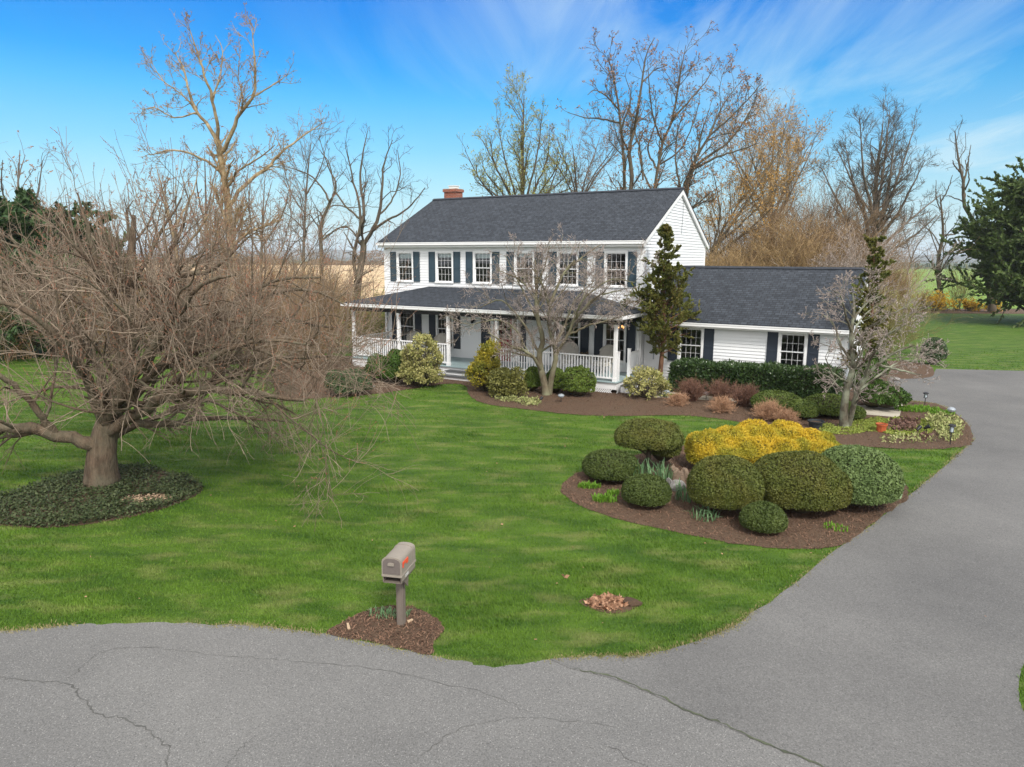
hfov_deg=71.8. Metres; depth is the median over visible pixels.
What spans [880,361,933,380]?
mulch bed
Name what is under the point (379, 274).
stubble field
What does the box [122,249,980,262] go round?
hills
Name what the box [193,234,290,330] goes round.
scrub bush
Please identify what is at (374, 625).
mulch bed
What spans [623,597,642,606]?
rock
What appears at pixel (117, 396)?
cherry tree
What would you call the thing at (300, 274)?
scrub bush
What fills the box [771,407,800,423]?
spirea bush
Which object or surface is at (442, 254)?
window
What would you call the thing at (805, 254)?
scrub bush
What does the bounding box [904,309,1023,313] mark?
woodland floor
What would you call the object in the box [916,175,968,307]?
black locust tree
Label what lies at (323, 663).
pavement crack
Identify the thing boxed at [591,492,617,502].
bulb tuft
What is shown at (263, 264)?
scrub bush
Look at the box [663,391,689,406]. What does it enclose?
spirea bush
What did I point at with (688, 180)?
elm tree
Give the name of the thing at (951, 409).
path light
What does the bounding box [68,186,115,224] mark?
maple tree
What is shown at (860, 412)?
boxwood mound
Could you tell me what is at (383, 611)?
grass clump
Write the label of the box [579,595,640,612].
bare soil
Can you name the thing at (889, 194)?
beech tree
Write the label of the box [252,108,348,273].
ash tree
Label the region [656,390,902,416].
path
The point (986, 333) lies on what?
lawn
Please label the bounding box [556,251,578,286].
window
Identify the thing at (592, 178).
hackberry tree
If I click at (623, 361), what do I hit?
window
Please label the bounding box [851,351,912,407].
yew shrub
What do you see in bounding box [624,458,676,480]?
iris clump
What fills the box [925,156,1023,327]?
spruce tree
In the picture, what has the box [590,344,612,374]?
wicker chair
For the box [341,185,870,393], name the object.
house
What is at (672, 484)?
rock
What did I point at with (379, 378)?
azalea bush
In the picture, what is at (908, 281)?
scrub bush
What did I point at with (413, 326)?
window
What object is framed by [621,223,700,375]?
cypress tree
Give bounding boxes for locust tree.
[277,126,386,289]
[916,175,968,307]
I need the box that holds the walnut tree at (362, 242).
[305,123,430,315]
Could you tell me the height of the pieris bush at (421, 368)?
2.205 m
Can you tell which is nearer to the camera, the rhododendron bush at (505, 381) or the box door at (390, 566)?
the box door at (390, 566)
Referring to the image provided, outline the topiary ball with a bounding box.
[920,337,947,363]
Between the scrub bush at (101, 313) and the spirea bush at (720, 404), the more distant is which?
the scrub bush at (101, 313)
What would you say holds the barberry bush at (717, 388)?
on the mulch bed at (643, 409)
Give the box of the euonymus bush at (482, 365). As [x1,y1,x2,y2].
[461,338,501,390]
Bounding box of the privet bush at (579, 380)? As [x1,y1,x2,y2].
[558,365,596,395]
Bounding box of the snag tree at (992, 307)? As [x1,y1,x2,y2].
[934,120,996,310]
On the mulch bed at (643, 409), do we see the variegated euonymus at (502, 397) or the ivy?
the variegated euonymus at (502, 397)
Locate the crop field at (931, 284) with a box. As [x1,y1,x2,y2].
[892,269,1023,308]
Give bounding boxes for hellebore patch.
[888,414,920,430]
[909,431,933,439]
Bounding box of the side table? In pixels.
[578,356,590,367]
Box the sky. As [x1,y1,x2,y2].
[0,0,1023,255]
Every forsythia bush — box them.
[912,290,965,310]
[961,297,982,310]
[981,303,1002,311]
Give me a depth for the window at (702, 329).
27.13 m
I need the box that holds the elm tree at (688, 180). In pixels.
[646,43,770,223]
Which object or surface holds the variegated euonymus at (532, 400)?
on the mulch bed at (643, 409)
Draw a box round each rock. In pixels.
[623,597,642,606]
[670,464,685,482]
[670,480,685,490]
[682,468,688,480]
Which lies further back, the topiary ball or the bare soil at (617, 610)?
the topiary ball
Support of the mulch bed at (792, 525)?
on the lawn at (986, 333)
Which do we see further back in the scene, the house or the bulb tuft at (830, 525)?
the house
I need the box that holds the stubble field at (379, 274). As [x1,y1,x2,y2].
[139,263,384,307]
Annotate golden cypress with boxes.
[684,418,841,463]
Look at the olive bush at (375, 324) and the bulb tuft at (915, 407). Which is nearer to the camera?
the bulb tuft at (915, 407)
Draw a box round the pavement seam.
[572,668,823,766]
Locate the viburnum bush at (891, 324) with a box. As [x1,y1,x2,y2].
[870,279,971,353]
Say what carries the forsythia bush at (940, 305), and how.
on the woodland floor
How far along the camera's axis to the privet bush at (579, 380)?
25.30 m
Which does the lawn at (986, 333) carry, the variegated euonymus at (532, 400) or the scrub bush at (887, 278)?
the scrub bush at (887, 278)
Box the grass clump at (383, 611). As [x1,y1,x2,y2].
[366,605,412,618]
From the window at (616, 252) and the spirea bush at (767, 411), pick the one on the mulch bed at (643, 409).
the spirea bush at (767, 411)
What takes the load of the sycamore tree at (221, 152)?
on the lawn at (986, 333)
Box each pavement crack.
[0,676,170,766]
[64,647,526,710]
[420,717,607,756]
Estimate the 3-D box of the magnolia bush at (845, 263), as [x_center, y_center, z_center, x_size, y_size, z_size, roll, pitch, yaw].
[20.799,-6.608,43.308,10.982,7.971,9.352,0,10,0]
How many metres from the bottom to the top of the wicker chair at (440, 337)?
1.112 m
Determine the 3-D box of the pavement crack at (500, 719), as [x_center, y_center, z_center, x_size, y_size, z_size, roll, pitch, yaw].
[0.028,3.666,7.471,2.258,0.001,0.467,-2,10,-14]
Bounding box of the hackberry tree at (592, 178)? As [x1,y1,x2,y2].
[517,109,634,192]
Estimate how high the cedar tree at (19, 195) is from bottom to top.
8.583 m
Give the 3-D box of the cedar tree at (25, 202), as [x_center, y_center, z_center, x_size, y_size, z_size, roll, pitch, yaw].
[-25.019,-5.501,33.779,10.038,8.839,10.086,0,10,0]
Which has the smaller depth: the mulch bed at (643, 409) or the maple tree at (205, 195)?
the mulch bed at (643, 409)
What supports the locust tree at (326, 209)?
on the lawn at (986, 333)
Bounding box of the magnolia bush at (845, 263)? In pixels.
[771,210,966,315]
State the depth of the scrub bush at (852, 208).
52.38 m
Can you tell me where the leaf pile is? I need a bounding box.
[584,592,628,610]
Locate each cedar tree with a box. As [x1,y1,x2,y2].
[0,186,143,360]
[0,189,91,358]
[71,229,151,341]
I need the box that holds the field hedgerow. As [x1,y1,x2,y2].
[141,250,383,264]
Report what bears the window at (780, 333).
in the house
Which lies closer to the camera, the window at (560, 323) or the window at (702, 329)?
the window at (702, 329)
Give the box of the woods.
[864,262,977,267]
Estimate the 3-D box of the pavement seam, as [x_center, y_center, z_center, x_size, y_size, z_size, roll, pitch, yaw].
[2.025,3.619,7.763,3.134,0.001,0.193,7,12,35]
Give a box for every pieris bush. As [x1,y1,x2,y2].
[393,331,445,386]
[622,365,671,399]
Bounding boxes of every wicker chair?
[401,331,419,346]
[425,333,445,356]
[559,342,578,368]
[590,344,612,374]
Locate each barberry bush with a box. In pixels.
[672,375,710,401]
[702,373,734,399]
[724,381,758,406]
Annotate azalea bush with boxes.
[364,353,387,381]
[383,348,403,381]
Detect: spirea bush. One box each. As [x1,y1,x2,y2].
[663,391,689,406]
[706,393,737,413]
[749,397,786,420]
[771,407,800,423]
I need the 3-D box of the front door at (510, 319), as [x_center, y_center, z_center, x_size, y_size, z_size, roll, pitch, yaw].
[-0.404,-2.063,31.055,0.940,2.167,0.136,6,12,30]
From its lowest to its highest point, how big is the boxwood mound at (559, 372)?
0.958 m
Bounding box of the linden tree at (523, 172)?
[458,62,581,195]
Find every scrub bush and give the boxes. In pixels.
[0,254,89,360]
[1,257,152,358]
[52,257,155,351]
[119,241,230,343]
[155,218,280,349]
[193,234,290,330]
[200,282,317,367]
[206,248,340,327]
[235,238,366,333]
[242,231,384,353]
[256,295,353,369]
[278,243,372,329]
[696,179,848,266]
[705,227,793,266]
[708,195,887,266]
[737,159,917,296]
[745,146,981,314]
[794,209,931,310]
[879,259,932,315]
[907,288,944,309]
[930,260,983,310]
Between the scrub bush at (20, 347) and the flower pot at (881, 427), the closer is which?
the flower pot at (881, 427)
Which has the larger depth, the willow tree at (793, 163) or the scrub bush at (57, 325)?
the willow tree at (793, 163)
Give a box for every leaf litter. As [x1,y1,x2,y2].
[85,404,811,639]
[122,492,176,501]
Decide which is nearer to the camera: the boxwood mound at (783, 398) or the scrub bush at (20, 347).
the boxwood mound at (783, 398)
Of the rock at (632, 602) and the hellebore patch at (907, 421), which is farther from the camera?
the hellebore patch at (907, 421)
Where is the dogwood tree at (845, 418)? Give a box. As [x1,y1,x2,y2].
[798,262,948,427]
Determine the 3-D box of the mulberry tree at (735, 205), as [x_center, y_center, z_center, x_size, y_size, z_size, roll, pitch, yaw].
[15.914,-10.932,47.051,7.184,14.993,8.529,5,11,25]
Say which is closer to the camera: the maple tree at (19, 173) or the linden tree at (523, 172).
the maple tree at (19, 173)
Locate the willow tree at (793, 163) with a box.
[708,83,843,240]
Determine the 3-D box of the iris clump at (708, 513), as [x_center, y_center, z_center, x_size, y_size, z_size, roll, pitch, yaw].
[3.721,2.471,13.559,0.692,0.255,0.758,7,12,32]
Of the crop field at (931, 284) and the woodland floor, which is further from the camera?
the crop field at (931, 284)
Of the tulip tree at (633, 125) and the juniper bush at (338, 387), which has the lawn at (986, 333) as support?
the tulip tree at (633, 125)
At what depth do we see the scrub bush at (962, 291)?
70.25 m
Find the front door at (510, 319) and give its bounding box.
[494,319,511,361]
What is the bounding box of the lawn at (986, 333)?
[0,311,1023,705]
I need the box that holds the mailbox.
[381,542,415,625]
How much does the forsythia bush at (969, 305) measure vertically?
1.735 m
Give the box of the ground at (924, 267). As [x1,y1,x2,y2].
[156,260,981,313]
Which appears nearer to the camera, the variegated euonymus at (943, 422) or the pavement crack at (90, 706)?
the pavement crack at (90, 706)
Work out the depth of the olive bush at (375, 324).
36.48 m
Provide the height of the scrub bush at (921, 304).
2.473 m
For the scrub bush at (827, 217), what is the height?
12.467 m
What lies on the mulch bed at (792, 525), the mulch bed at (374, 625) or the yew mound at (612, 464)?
the yew mound at (612, 464)
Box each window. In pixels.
[396,251,413,281]
[400,314,414,344]
[435,251,453,282]
[435,315,453,348]
[472,251,491,283]
[514,251,534,284]
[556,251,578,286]
[558,322,580,359]
[603,323,626,363]
[604,250,627,287]
[677,327,703,358]
[777,332,807,364]
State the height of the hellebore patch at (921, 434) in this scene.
0.246 m
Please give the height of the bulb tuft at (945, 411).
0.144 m
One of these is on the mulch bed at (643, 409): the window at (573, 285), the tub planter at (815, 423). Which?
the tub planter at (815, 423)
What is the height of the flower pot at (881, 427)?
0.250 m
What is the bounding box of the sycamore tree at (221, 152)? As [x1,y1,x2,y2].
[130,1,329,335]
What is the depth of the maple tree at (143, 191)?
40.83 m
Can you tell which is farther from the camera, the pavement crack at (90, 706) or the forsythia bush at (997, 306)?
the forsythia bush at (997, 306)
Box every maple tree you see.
[0,131,57,205]
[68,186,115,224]
[133,147,226,293]
[168,145,253,311]
[235,162,299,275]
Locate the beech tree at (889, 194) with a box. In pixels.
[809,87,951,313]
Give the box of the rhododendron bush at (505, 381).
[486,365,528,396]
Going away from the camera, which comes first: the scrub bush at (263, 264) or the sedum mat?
the sedum mat
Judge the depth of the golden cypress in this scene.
16.72 m
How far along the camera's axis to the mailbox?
9.38 m
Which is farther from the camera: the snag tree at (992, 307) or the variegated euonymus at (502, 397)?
the snag tree at (992, 307)
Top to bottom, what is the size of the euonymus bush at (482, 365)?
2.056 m
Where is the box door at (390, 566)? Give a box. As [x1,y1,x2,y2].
[383,559,399,574]
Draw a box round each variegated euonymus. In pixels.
[494,394,508,401]
[507,395,517,401]
[515,396,540,405]
[879,431,941,442]
[924,411,964,440]
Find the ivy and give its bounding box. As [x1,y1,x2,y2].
[0,461,203,526]
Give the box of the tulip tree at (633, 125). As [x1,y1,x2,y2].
[556,27,670,190]
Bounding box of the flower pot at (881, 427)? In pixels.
[876,422,887,431]
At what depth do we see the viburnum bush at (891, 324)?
37.07 m
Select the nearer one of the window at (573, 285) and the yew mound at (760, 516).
the yew mound at (760, 516)
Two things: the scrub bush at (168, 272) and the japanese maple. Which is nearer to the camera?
the japanese maple
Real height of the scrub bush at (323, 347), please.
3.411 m
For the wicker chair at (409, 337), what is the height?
1.112 m
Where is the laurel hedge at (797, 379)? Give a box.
[667,357,845,399]
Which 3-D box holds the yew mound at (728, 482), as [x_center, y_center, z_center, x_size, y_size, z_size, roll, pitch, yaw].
[4.214,1.934,13.983,1.526,1.052,1.526,0,10,0]
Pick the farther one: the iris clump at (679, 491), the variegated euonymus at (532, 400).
the variegated euonymus at (532, 400)
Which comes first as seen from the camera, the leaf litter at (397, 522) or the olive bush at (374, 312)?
the leaf litter at (397, 522)
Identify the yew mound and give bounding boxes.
[581,448,640,480]
[620,473,671,506]
[686,454,764,510]
[738,500,788,533]
[754,450,852,512]
[821,444,904,505]
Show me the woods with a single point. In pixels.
(926, 265)
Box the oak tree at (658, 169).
[627,20,722,188]
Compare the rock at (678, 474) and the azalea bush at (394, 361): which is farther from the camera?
the azalea bush at (394, 361)
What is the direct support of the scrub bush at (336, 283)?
on the lawn at (986, 333)
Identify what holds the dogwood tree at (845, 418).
on the mulch bed at (643, 409)
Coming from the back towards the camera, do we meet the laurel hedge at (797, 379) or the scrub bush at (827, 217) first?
the scrub bush at (827, 217)
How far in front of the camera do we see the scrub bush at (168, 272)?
39.27 m
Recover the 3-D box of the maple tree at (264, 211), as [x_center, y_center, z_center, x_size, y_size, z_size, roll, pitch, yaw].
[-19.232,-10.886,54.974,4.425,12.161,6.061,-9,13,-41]
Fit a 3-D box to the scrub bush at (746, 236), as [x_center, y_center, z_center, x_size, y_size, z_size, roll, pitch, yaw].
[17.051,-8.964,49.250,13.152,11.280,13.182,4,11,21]
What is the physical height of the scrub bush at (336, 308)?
6.603 m
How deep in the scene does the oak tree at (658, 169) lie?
50.38 m
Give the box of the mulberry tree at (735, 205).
[692,104,815,265]
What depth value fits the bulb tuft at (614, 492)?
14.91 m
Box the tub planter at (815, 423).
[807,419,824,427]
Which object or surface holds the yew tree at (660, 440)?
on the mulch bed at (792, 525)
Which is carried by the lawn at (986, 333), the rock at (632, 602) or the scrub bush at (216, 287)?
the scrub bush at (216, 287)
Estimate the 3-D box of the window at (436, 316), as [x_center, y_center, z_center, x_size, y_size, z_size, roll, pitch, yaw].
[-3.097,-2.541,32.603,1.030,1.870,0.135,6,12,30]
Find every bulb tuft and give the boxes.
[577,481,600,488]
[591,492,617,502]
[606,488,619,495]
[824,521,847,531]
[894,403,940,412]
[929,409,955,415]
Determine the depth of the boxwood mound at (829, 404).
22.04 m
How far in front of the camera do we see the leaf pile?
10.19 m
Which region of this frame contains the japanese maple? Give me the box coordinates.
[439,222,661,395]
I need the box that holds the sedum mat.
[819,416,933,435]
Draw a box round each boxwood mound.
[523,366,540,390]
[546,367,563,392]
[750,389,801,411]
[785,398,819,417]
[804,392,850,416]
[848,405,866,419]
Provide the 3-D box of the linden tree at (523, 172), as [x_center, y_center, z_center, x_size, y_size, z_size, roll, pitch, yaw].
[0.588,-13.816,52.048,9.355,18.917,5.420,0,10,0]
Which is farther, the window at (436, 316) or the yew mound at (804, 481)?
the window at (436, 316)
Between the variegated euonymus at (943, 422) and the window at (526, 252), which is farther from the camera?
the window at (526, 252)
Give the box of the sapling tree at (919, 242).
[887,203,952,313]
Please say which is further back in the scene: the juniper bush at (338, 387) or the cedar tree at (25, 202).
the cedar tree at (25, 202)
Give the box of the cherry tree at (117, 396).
[0,111,420,531]
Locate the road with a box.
[0,622,821,766]
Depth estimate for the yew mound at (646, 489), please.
13.98 m
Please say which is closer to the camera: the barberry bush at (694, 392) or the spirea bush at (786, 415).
the spirea bush at (786, 415)
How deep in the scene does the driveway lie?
9.23 m
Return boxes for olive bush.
[326,288,384,352]
[342,277,384,330]
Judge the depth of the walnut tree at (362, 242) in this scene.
39.05 m
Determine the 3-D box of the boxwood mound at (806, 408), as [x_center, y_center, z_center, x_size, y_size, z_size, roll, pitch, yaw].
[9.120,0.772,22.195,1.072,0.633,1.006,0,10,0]
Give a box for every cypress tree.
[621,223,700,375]
[837,233,899,403]
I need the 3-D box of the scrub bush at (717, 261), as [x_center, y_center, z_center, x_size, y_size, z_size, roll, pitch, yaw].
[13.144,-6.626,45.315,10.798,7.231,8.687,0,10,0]
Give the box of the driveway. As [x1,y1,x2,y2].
[551,369,1023,766]
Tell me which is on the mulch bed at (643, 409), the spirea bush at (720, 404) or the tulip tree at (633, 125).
the spirea bush at (720, 404)
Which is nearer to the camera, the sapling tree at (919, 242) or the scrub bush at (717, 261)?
the scrub bush at (717, 261)
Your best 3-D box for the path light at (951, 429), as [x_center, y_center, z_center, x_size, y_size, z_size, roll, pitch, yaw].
[11.849,1.378,19.083,0.190,0.580,0.185,-4,11,-23]
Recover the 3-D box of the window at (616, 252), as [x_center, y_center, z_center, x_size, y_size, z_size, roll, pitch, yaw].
[4.110,-4.521,27.965,1.030,1.450,0.135,6,12,30]
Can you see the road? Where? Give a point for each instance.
(214, 707)
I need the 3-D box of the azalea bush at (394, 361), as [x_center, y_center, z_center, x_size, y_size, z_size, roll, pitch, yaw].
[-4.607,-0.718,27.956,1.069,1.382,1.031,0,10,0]
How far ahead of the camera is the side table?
28.15 m
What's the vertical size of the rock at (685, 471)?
0.339 m
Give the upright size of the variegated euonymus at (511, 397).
0.273 m
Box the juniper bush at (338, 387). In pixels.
[324,368,372,393]
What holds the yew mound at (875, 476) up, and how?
on the mulch bed at (792, 525)
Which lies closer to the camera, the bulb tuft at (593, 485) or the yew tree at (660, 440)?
the bulb tuft at (593, 485)
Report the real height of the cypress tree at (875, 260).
5.816 m
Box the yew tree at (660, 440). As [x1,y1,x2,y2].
[614,417,684,468]
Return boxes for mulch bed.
[273,356,972,448]
[327,605,443,654]
[560,445,908,548]
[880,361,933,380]
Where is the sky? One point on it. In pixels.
(431, 69)
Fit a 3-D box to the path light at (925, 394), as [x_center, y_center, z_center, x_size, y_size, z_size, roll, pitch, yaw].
[14.086,0.539,24.109,0.190,0.500,0.185,-4,11,-23]
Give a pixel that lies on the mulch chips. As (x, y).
(439, 630)
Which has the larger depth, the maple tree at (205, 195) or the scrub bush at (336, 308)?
the maple tree at (205, 195)
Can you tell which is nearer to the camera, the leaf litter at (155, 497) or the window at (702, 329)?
the leaf litter at (155, 497)
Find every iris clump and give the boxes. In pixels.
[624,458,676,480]
[673,477,696,502]
[689,503,722,521]
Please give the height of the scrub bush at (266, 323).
4.142 m
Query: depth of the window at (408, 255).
33.26 m
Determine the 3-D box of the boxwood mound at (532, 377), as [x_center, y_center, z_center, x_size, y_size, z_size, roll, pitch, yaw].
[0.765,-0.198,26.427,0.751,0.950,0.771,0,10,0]
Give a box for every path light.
[923,392,928,404]
[947,407,955,412]
[948,424,955,444]
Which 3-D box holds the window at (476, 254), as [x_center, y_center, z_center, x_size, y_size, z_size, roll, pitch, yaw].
[-1.281,-5.100,31.099,1.030,1.450,0.175,6,12,30]
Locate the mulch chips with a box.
[274,356,972,653]
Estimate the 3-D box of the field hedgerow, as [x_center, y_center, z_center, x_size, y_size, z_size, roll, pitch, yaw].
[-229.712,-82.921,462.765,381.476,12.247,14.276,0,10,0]
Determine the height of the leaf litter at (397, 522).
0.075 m
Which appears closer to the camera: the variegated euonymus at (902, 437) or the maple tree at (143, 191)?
the variegated euonymus at (902, 437)
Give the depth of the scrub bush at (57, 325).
35.57 m
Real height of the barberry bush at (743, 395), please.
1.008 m
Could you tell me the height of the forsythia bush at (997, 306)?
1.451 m
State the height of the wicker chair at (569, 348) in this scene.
1.112 m

